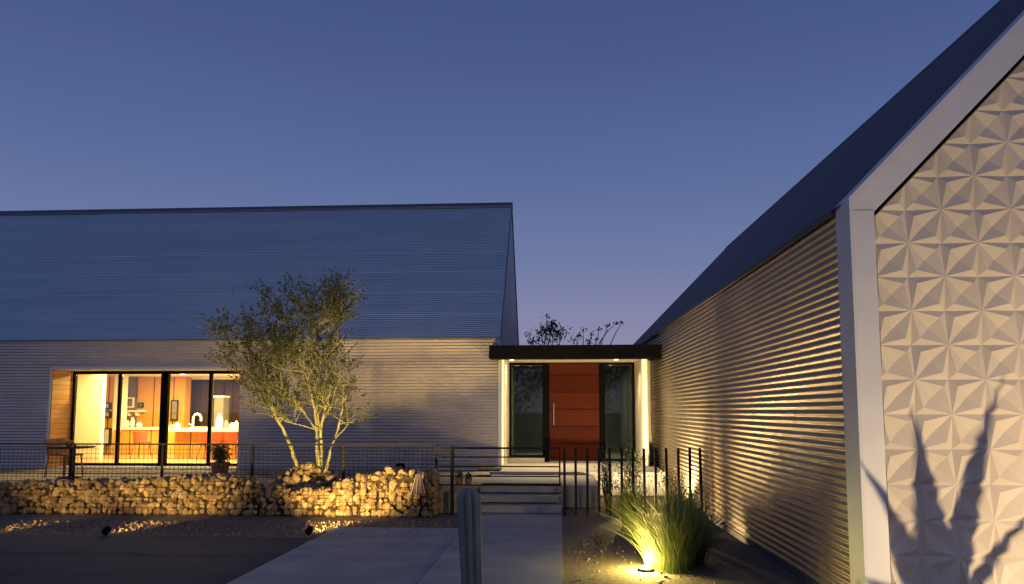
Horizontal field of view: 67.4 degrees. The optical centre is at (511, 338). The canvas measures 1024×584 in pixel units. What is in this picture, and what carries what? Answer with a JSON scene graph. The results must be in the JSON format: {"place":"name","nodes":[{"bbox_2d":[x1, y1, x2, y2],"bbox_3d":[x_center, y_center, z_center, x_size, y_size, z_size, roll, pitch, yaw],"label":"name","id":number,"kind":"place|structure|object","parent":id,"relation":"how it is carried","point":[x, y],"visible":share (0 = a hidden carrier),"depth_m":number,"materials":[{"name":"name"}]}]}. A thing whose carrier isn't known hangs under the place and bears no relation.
{"place":"outdoors","nodes":[
{"label":"outdoors","id":0,"kind":"place"},
{"bbox_2d":[65,440,73,445],"bbox_3d":[-8.525,2.022,14.791,0.160,0.110,0.160,0,-5,4],"label":"clay pot","id":1,"kind":"object","parent":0,"point":[69,441],"visible":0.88,"depth_m":14.75,"materials":[{"name":"ceramic"}]},
{"bbox_2d":[168,428,237,457],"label":"kitchen island","id":2,"kind":"structure","parent":0,"point":[186,435],"depth_m":20.39,"materials":[{"name":"orange wood"}]},
{"bbox_2d":[189,413,201,427],"bbox_3d":[-8.621,2.241,20.916,0.362,0.418,0.056,0,-5,4],"label":"kitchen faucet","id":3,"kind":"object","parent":2,"relation":"on","point":[195,414],"visible":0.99,"depth_m":20.90,"materials":[{"name":"white metal"}]},
{"bbox_2d":[216,414,222,428],"bbox_3d":[-7.872,2.226,20.669,0.179,0.400,0.178,0,-5,4],"label":"jug","id":4,"kind":"object","parent":2,"relation":"on","point":[219,422],"visible":1,"depth_m":20.60,"materials":[{"name":"white ceramic"}]},
{"bbox_2d":[224,420,228,428],"bbox_3d":[-7.684,2.314,20.649,0.126,0.220,0.126,0,-5,4],"label":"bottle","id":5,"kind":"object","parent":2,"relation":"on","point":[226,425],"visible":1,"depth_m":20.61,"materials":[{"name":"white ceramic"}]},
{"bbox_2d":[234,421,237,428],"bbox_3d":[-7.402,2.322,20.630,0.126,0.200,0.126,0,-5,4],"label":"canister","id":6,"kind":"object","parent":2,"relation":"on","point":[236,425],"visible":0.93,"depth_m":20.58,"materials":[{"name":"white ceramic"}]},
{"bbox_2d":[0,469,489,512],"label":"terrace","id":7,"kind":"structure","parent":0,"point":[444,495],"depth_m":15.30,"materials":[{"name":"concrete"}]},
{"bbox_2d":[44,438,83,477],"bbox_3d":[-8.678,2.322,14.879,0.554,0.742,0.464,-2,-6,19],"label":"patio chair","id":8,"kind":"object","parent":7,"relation":"on","point":[61,440],"visible":0.75,"depth_m":14.91,"materials":[{"name":"brown wood"}]},
{"bbox_2d":[47,445,95,478],"bbox_3d":[-8.475,2.378,14.754,0.820,0.604,0.820,0,-5,4],"label":"patio table","id":9,"kind":"object","parent":7,"relation":"on","point":[71,451],"visible":0.66,"depth_m":14.68,"materials":[{"name":"metal"}]},
{"bbox_2d":[0,443,437,482],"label":"wire fence","id":10,"kind":"object","parent":7,"relation":"on","point":[162,467],"visible":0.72,"depth_m":12.62,"materials":[{"name":"metal"}]},
{"bbox_2d":[204,440,237,473],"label":"potted shrub","id":11,"kind":"object","parent":7,"relation":"on","point":[222,464],"visible":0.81,"depth_m":15.01,"materials":[{"name":"green plant"}]},
{"bbox_2d":[287,475,327,487],"bbox_3d":[-3.351,2.359,12.620,1.240,0.276,0.800,0,-5,4],"label":"soil mound","id":12,"kind":"object","parent":7,"relation":"on","point":[311,481],"visible":0.27,"depth_m":12.40,"materials":[{"name":"brown soil"}]},
{"bbox_2d":[276,475,282,481],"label":"loose rock","id":13,"kind":"object","parent":12,"relation":"on","point":[279,478],"visible":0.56,"depth_m":12.45,"materials":[{"name":"stone"}]},
{"bbox_2d":[192,266,379,476],"bbox_3d":[-3.818,0.525,12.983,3.363,3.557,2.633,0,-5,4],"label":"palo verde tree","id":14,"kind":"object","parent":12,"relation":"on","point":[335,311],"visible":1,"depth_m":12.69,"materials":[{"name":"green plant"}]},
{"bbox_2d":[282,476,289,486],"bbox_3d":[-3.637,2.320,12.380,0.148,0.202,0.127,2,-6,-24],"label":"loose rock","id":15,"kind":"object","parent":12,"relation":"on","point":[285,479],"visible":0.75,"depth_m":12.34,"materials":[{"name":"stone"}]},
{"bbox_2d":[288,476,295,485],"bbox_3d":[-3.559,2.297,12.356,0.150,0.158,0.121,0,-5,-1],"label":"loose rock","id":16,"kind":"object","parent":12,"relation":"on","point":[291,481],"visible":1,"depth_m":12.32,"materials":[{"name":"stone"}]},
{"bbox_2d":[292,472,299,482],"bbox_3d":[-3.495,2.250,12.409,0.121,0.166,0.146,3,-6,-29],"label":"loose rock","id":17,"kind":"object","parent":12,"relation":"on","point":[296,477],"visible":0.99,"depth_m":12.36,"materials":[{"name":"stone"}]},
{"bbox_2d":[302,470,309,475],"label":"loose rock","id":18,"kind":"object","parent":12,"relation":"on","point":[306,472],"visible":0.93,"depth_m":12.42,"materials":[{"name":"stone"}]},
{"bbox_2d":[302,474,310,483],"bbox_3d":[-3.317,2.269,12.352,0.162,0.178,0.116,-6,-5,26],"label":"loose rock","id":19,"kind":"object","parent":12,"relation":"on","point":[306,479],"visible":0.99,"depth_m":12.32,"materials":[{"name":"stone"}]},
{"bbox_2d":[303,462,311,469],"bbox_3d":[-3.322,2.114,12.550,0.158,0.186,0.136,-2,-6,23],"label":"loose rock","id":20,"kind":"object","parent":12,"relation":"on","point":[307,466],"visible":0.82,"depth_m":12.50,"materials":[{"name":"stone"}]},
{"bbox_2d":[306,462,314,472],"bbox_3d":[-3.289,2.124,12.551,0.149,0.151,0.176,-38,6,21],"label":"loose rock","id":21,"kind":"object","parent":12,"relation":"on","point":[312,470],"visible":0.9,"depth_m":12.51,"materials":[{"name":"stone"}]},
{"bbox_2d":[315,481,321,486],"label":"loose rock","id":22,"kind":"object","parent":12,"relation":"on","point":[318,483],"visible":0.47,"depth_m":12.25,"materials":[{"name":"stone"}]},
{"bbox_2d":[315,466,321,473],"bbox_3d":[-3.165,2.158,12.533,0.104,0.141,0.106,0,-5,-2],"label":"loose rock","id":23,"kind":"object","parent":12,"relation":"on","point":[319,471],"visible":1,"depth_m":12.51,"materials":[{"name":"stone"}]},
{"bbox_2d":[324,475,333,484],"bbox_3d":[-2.963,2.285,12.456,0.132,0.179,0.141,34,-34,11],"label":"loose rock","id":24,"kind":"object","parent":12,"relation":"on","point":[328,479],"visible":0.99,"depth_m":12.40,"materials":[{"name":"stone"}]},
{"bbox_2d":[455,471,463,483],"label":"potted succulent","id":25,"kind":"object","parent":7,"relation":"on","point":[458,480],"visible":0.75,"depth_m":12.82,"materials":[{"name":"brown ceramic"}]},
{"bbox_2d":[465,470,471,483],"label":"potted succulent","id":26,"kind":"object","parent":7,"relation":"on","point":[468,480],"visible":0.63,"depth_m":12.82,"materials":[{"name":"brown ceramic"}]},
{"bbox_2d":[0,202,518,470],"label":"long metal house","id":27,"kind":"structure","parent":0,"point":[99,308],"depth_m":18.00,"materials":[{"name":"grey metal"}]},
{"bbox_2d":[103,428,111,442],"bbox_3d":[-12.135,2.944,23.009,0.225,0.507,0.130,0,-5,4],"label":"wall appliance","id":28,"kind":"object","parent":27,"relation":"attached to","point":[107,435],"depth_m":22.98,"materials":[{"name":"black glass"}]},
{"bbox_2d":[105,411,111,417],"bbox_3d":[-12.169,2.287,23.074,0.242,0.204,0.130,0,-5,4],"label":"wall oven","id":29,"kind":"object","parent":27,"relation":"attached to","point":[108,414],"depth_m":23.04,"materials":[{"name":"black glass"}]},
{"bbox_2d":[105,403,111,408],"bbox_3d":[-12.183,2.033,23.099,0.242,0.204,0.130,0,-5,4],"label":"wall oven","id":30,"kind":"object","parent":27,"relation":"attached to","point":[108,405],"depth_m":23.07,"materials":[{"name":"black glass"}]},
{"bbox_2d":[127,397,134,407],"bbox_3d":[-11.631,1.954,23.385,0.253,0.310,0.046,0,-5,4],"label":"framed print","id":31,"kind":"object","parent":27,"relation":"attached to","point":[130,402],"visible":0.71,"depth_m":23.36,"materials":[{"name":"white paper"}]},
{"bbox_2d":[127,410,146,415],"bbox_3d":[-11.478,2.265,23.279,0.694,0.170,0.240,0,-5,4],"label":"wall shelf","id":32,"kind":"object","parent":27,"relation":"attached to","point":[129,412],"depth_m":23.20,"materials":[{"name":"white wood"}]},
{"bbox_2d":[129,431,151,457],"bbox_3d":[-9.856,2.828,20.424,0.437,0.704,0.449,0,-5,4],"label":"bar stool","id":33,"kind":"object","parent":27,"relation":"on","point":[140,437],"visible":0.91,"depth_m":20.27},
{"bbox_2d":[137,403,143,407],"bbox_3d":[-11.293,2.030,23.357,0.180,0.155,0.046,0,-5,4],"label":"framed print","id":34,"kind":"object","parent":27,"relation":"attached to","point":[140,405],"visible":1,"depth_m":23.34,"materials":[{"name":"black glass"}]},
{"bbox_2d":[113,427,174,454],"bbox_3d":[-10.555,2.944,22.053,1.434,0.774,0.750,0,-5,4],"label":"sideboard","id":35,"kind":"object","parent":27,"relation":"on","point":[126,435],"visible":0.52,"depth_m":21.73,"materials":[{"name":"orange wood"}]},
{"bbox_2d":[125,420,129,426],"bbox_3d":[-10.997,2.444,21.953,0.140,0.200,0.140,0,-5,4],"label":"jar","id":36,"kind":"object","parent":35,"relation":"on","point":[127,423],"visible":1,"depth_m":21.91,"materials":[{"name":"white ceramic"}]},
{"bbox_2d":[130,417,134,426],"bbox_3d":[-10.846,2.403,21.947,0.120,0.280,0.120,0,-5,4],"label":"vase","id":37,"kind":"object","parent":35,"relation":"on","point":[132,422],"visible":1,"depth_m":21.91,"materials":[{"name":"white ceramic"}]},
{"bbox_2d":[69,371,239,465],"bbox_3d":[-8.102,1.843,17.755,4.298,2.177,0.110,0,-5,4],"label":"window","id":38,"kind":"structure","parent":27,"relation":"in","point":[165,375],"depth_m":17.75,"materials":[{"name":"black paint"}]},
{"bbox_2d":[170,400,178,419],"bbox_3d":[-10.226,2.177,23.275,0.226,0.618,0.046,0,-5,4],"label":"framed print","id":39,"kind":"object","parent":27,"relation":"attached to","point":[174,409],"visible":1,"depth_m":23.25,"materials":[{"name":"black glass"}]},
{"bbox_2d":[197,432,215,459],"bbox_3d":[-7.777,2.754,19.646,0.437,0.704,0.449,0,-5,4],"label":"bar stool","id":40,"kind":"object","parent":27,"relation":"on","point":[203,437],"visible":0.45,"depth_m":19.48,"materials":[{"name":"orange plastic"}]},
{"bbox_2d":[211,432,228,455],"bbox_3d":[-7.487,2.752,19.628,0.437,0.704,0.449,0,-5,4],"label":"bar stool","id":41,"kind":"object","parent":27,"relation":"on","point":[217,437],"visible":0.41,"depth_m":19.46,"materials":[{"name":"orange plastic"}]},
{"bbox_2d":[213,396,229,427],"bbox_3d":[-8.796,2.590,23.209,0.323,1.698,0.440,0,-5,4],"label":"tall grey cabinet","id":42,"kind":"object","parent":27,"relation":"on","point":[221,405],"visible":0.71,"depth_m":23.07,"materials":[{"name":"white wood"}]},
{"bbox_2d":[223,432,237,459],"bbox_3d":[-7.175,2.750,19.608,0.437,0.704,0.449,0,-5,4],"label":"bar stool","id":43,"kind":"object","parent":27,"relation":"on","point":[231,437],"visible":0.69,"depth_m":19.45,"materials":[{"name":"orange plastic"}]},
{"bbox_2d":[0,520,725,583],"bbox_3d":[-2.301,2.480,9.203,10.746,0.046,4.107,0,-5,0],"label":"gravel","id":44,"kind":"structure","parent":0,"point":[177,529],"depth_m":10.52,"materials":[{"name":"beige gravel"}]},
{"bbox_2d":[0,452,805,583],"bbox_3d":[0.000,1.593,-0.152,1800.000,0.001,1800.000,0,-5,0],"label":"ground","id":45,"kind":"structure","parent":0,"point":[741,562],"depth_m":10.03,"materials":[{"name":"gravel"}]},
{"bbox_2d":[101,526,110,535],"bbox_3d":[-5.258,2.495,9.949,0.095,0.119,0.118,0,-5,0],"label":"ground uplight","id":46,"kind":"object","parent":45,"relation":"on","point":[106,530],"visible":1,"depth_m":9.92,"materials":[{"name":"black paint"}]},
{"bbox_2d":[0,535,313,583],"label":"asphalt drive","id":47,"kind":"structure","parent":45,"relation":"on","point":[52,559],"depth_m":8.38,"materials":[{"name":"grey asphalt"}]},
{"bbox_2d":[0,466,441,517],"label":"gabion wall","id":48,"kind":"structure","parent":45,"relation":"on","point":[386,492],"depth_m":11.89,"materials":[{"name":"stone"}]},
{"bbox_2d":[396,463,404,468],"bbox_3d":[-1.795,2.057,12.339,0.140,0.105,0.080,0,-5,4],"label":"floodlight","id":49,"kind":"object","parent":48,"relation":"on","point":[400,464],"visible":0.59,"depth_m":12.30,"materials":[{"name":"black paint"}]},
{"bbox_2d":[410,463,425,504],"bbox_3d":[-1.410,2.196,11.582,0.247,0.622,0.044,0,-5,4],"label":"closed umbrella","id":50,"kind":"object","parent":48,"relation":"attached to","point":[418,487],"visible":1,"depth_m":11.58,"materials":[{"name":"fabric"}]},
{"bbox_2d":[305,526,312,535],"bbox_3d":[-2.629,2.495,9.949,0.095,0.119,0.118,0,-5,0],"label":"ground uplight","id":51,"kind":"object","parent":45,"relation":"on","point":[308,530],"visible":1,"depth_m":9.91,"materials":[{"name":"black paint"}]},
{"bbox_2d":[227,527,457,583],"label":"driveway slab","id":52,"kind":"structure","parent":45,"relation":"on","point":[411,554],"depth_m":8.34,"materials":[{"name":"concrete"}]},
{"bbox_2d":[89,538,566,576],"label":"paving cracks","id":53,"kind":"object","parent":52,"relation":"on","point":[316,550],"visible":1,"depth_m":8.47,"materials":[{"name":"concrete"}]},
{"bbox_2d":[434,446,560,514],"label":"gate","id":54,"kind":"structure","parent":45,"relation":"on","point":[452,475],"depth_m":12.00,"materials":[{"name":"metal"}]},
{"bbox_2d":[480,483,561,513],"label":"steps","id":55,"kind":"structure","parent":45,"relation":"on","point":[523,499],"depth_m":12.35,"materials":[{"name":"concrete"}]},
{"bbox_2d":[481,475,597,507],"bbox_3d":[0.531,2.720,13.800,1.963,0.360,2.100,0,-5,4],"label":"landing","id":56,"kind":"object","parent":45,"relation":"on","point":[581,490],"visible":0.36,"depth_m":13.07,"materials":[{"name":"concrete"}]},
{"bbox_2d":[524,314,571,344],"bbox_3d":[1.116,1.581,24.530,1.757,4.711,1.069,-3,-6,26],"label":"tree","id":57,"kind":"object","parent":45,"relation":"on","point":[550,331],"visible":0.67,"depth_m":24.54,"materials":[{"name":"green plant"}]},
{"bbox_2d":[563,447,565,515],"bbox_3d":[0.816,2.215,11.918,0.040,1.050,0.044,0,-5,4],"label":"steel picket","id":58,"kind":"object","parent":45,"relation":"on","point":[564,481],"visible":1,"depth_m":11.90,"materials":[{"name":"black metal"}]},
{"bbox_2d":[574,447,576,515],"bbox_3d":[0.989,2.215,11.907,0.041,1.047,0.044,0,-5,4],"label":"steel picket","id":59,"kind":"object","parent":45,"relation":"on","point":[575,463],"visible":1,"depth_m":11.90,"materials":[{"name":"black metal"}]},
{"bbox_2d":[586,448,588,515],"bbox_3d":[1.168,2.220,11.895,0.043,1.036,0.044,0,-5,4],"label":"steel picket","id":60,"kind":"object","parent":45,"relation":"on","point":[587,481],"visible":1,"depth_m":11.87,"materials":[{"name":"black metal"}]},
{"bbox_2d":[569,321,623,344],"bbox_3d":[2.740,1.718,25.010,1.818,4.530,0.936,0,-5,4],"label":"tree","id":61,"kind":"object","parent":45,"relation":"on","point":[591,334],"visible":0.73,"depth_m":25.16,"materials":[{"name":"green plant"}]},
{"bbox_2d":[598,447,599,515],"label":"steel picket","id":62,"kind":"object","parent":45,"relation":"on","point":[598,481],"visible":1,"depth_m":11.86,"materials":[{"name":"black metal"}]},
{"bbox_2d":[582,528,617,545],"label":"shrub","id":63,"kind":"object","parent":45,"relation":"on","point":[600,540],"visible":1,"depth_m":9.19,"materials":[{"name":"green plant"}]},
{"bbox_2d":[593,445,618,511],"bbox_3d":[1.521,2.255,12.370,0.402,1.061,0.474,0,-5,0],"label":"shrub","id":64,"kind":"object","parent":45,"relation":"on","point":[605,480],"visible":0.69,"depth_m":12.33,"materials":[{"name":"green plant"}]},
{"bbox_2d":[608,448,611,515],"bbox_3d":[1.514,2.219,11.873,0.042,1.032,0.044,0,-5,4],"label":"steel picket","id":65,"kind":"object","parent":45,"relation":"on","point":[609,470],"visible":1,"depth_m":11.86,"materials":[{"name":"black metal"}]},
{"bbox_2d":[620,447,622,501],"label":"steel picket","id":66,"kind":"object","parent":45,"relation":"on","point":[621,466],"visible":0.71,"depth_m":11.87,"materials":[{"name":"black metal"}]},
{"bbox_2d":[612,444,649,505],"bbox_3d":[1.922,2.227,12.373,0.719,1.121,0.685,3,-6,-31],"label":"shrub","id":67,"kind":"object","parent":45,"relation":"on","point":[628,474],"visible":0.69,"depth_m":12.34,"materials":[{"name":"green plant"}]},
{"bbox_2d":[598,479,664,528],"bbox_3d":[1.687,2.283,10.708,1.080,0.690,1.036,0,-5,0],"label":"grass clump","id":68,"kind":"object","parent":45,"relation":"on","point":[622,505],"visible":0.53,"depth_m":10.61,"materials":[{"name":"green plant"}]},
{"bbox_2d":[631,448,634,505],"bbox_3d":[1.868,2.214,11.851,0.045,1.040,0.044,0,-5,4],"label":"steel picket","id":69,"kind":"object","parent":45,"relation":"on","point":[632,453],"visible":0.64,"depth_m":11.85,"materials":[{"name":"black metal"}]},
{"bbox_2d":[643,448,645,515],"bbox_3d":[2.040,2.217,11.840,0.041,1.031,0.044,0,-5,4],"label":"steel picket","id":70,"kind":"object","parent":45,"relation":"on","point":[644,470],"visible":0.5,"depth_m":11.84,"materials":[{"name":"black metal"}]},
{"bbox_2d":[638,566,653,571],"bbox_3d":[1.353,2.321,7.759,0.165,0.050,0.162,0,-5,0],"label":"ground uplight","id":71,"kind":"object","parent":45,"relation":"on","point":[645,569],"visible":1,"depth_m":7.71,"materials":[{"name":"black paint"}]},
{"bbox_2d":[654,448,656,515],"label":"steel picket","id":72,"kind":"object","parent":45,"relation":"on","point":[655,468],"visible":0.64,"depth_m":11.83,"materials":[{"name":"black metal"}]},
{"bbox_2d":[664,448,668,510],"bbox_3d":[2.382,2.213,11.819,0.046,1.036,0.044,0,-5,4],"label":"steel picket","id":73,"kind":"object","parent":45,"relation":"on","point":[666,467],"visible":0.57,"depth_m":11.82,"materials":[{"name":"black metal"}]},
{"bbox_2d":[583,471,754,572],"bbox_3d":[1.550,1.841,7.902,1.775,1.036,1.812,0,-5,0],"label":"grass clump","id":74,"kind":"object","parent":45,"relation":"on","point":[664,558],"visible":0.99,"depth_m":7.71,"materials":[{"name":"green plant"}]},
{"bbox_2d":[646,466,699,504],"bbox_3d":[2.537,2.354,12.014,0.864,0.803,0.704,-5,-7,42],"label":"shrub","id":75,"kind":"object","parent":45,"relation":"on","point":[662,490],"visible":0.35,"depth_m":11.99,"materials":[{"name":"green plant"}]},
{"bbox_2d":[677,448,679,506],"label":"steel picket","id":76,"kind":"object","parent":45,"relation":"on","point":[678,464],"visible":0.64,"depth_m":11.81,"materials":[{"name":"black metal"}]},
{"bbox_2d":[646,482,724,523],"bbox_3d":[2.316,2.244,10.409,1.119,0.709,1.104,0,-5,0],"label":"grass clump","id":77,"kind":"object","parent":45,"relation":"on","point":[683,500],"visible":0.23,"depth_m":10.38,"materials":[{"name":"green plant"}]},
{"bbox_2d":[688,448,691,497],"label":"steel picket","id":78,"kind":"object","parent":45,"relation":"on","point":[689,464],"visible":0.64,"depth_m":11.80,"materials":[{"name":"black metal"}]},
{"bbox_2d":[627,502,755,566],"bbox_3d":[1.919,2.038,8.195,1.508,0.699,1.536,0,-5,0],"label":"grass clump","id":79,"kind":"object","parent":45,"relation":"on","point":[700,558],"visible":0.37,"depth_m":8.06,"materials":[{"name":"green plant"}]},
{"bbox_2d":[674,502,715,535],"bbox_3d":[2.209,2.232,9.203,0.500,0.534,0.568,-2,-6,21],"label":"shrub","id":80,"kind":"object","parent":45,"relation":"on","point":[701,518],"visible":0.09,"depth_m":9.22,"materials":[{"name":"green plant"}]},
{"bbox_2d":[698,448,702,513],"bbox_3d":[2.898,2.208,11.787,0.048,1.038,0.044,0,-5,4],"label":"steel picket","id":81,"kind":"object","parent":45,"relation":"on","point":[700,464],"visible":0.64,"depth_m":11.79,"materials":[{"name":"black metal"}]},
{"bbox_2d":[418,513,562,583],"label":"front path","id":82,"kind":"structure","parent":0,"point":[512,561],"depth_m":8.62,"materials":[{"name":"concrete"}]},
{"label":"planting bed","id":83,"kind":"structure","parent":82,"relation":"on","visible":0},
{"bbox_2d":[457,488,482,583],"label":"column cactus","id":84,"kind":"object","parent":83,"relation":"on","point":[469,524],"depth_m":3.83,"materials":[{"name":"green plant"}]},
{"bbox_2d":[0,0,998,344],"label":"sky","id":85,"kind":"structure","parent":0,"point":[630,143],"materials":[{"name":"blue"}]},
{"bbox_2d":[490,463,664,495],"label":"entry floor","id":86,"kind":"structure","parent":0,"point":[581,468],"depth_m":14.92,"materials":[{"name":"concrete"}]},
{"bbox_2d":[478,467,501,470],"bbox_3d":[-0.438,2.606,15.306,0.437,0.026,0.550,0,-5,4],"label":"door mat","id":87,"kind":"object","parent":86,"relation":"on","point":[489,468],"depth_m":15.23,"materials":[{"name":"grey fabric"}]},
{"bbox_2d":[489,344,661,466],"bbox_3d":[1.547,1.761,19.187,3.668,2.651,6.450,0,-5,4],"label":"entry porch","id":88,"kind":"object","parent":86,"relation":"on","point":[582,398],"visible":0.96,"depth_m":17.88,"materials":[{"name":"black paint"}]},
{"bbox_2d":[549,363,599,460],"bbox_3d":[1.453,1.710,17.872,1.151,2.263,0.144,0,-5,4],"label":"door","id":89,"kind":"structure","parent":88,"relation":"in","point":[574,387],"depth_m":17.89,"materials":[{"name":"red wood"}]},
{"bbox_2d":[633,0,1023,583],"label":"gabled metal house","id":90,"kind":"structure","parent":0,"point":[837,380],"depth_m":6.24,"materials":[{"name":"white metal"}]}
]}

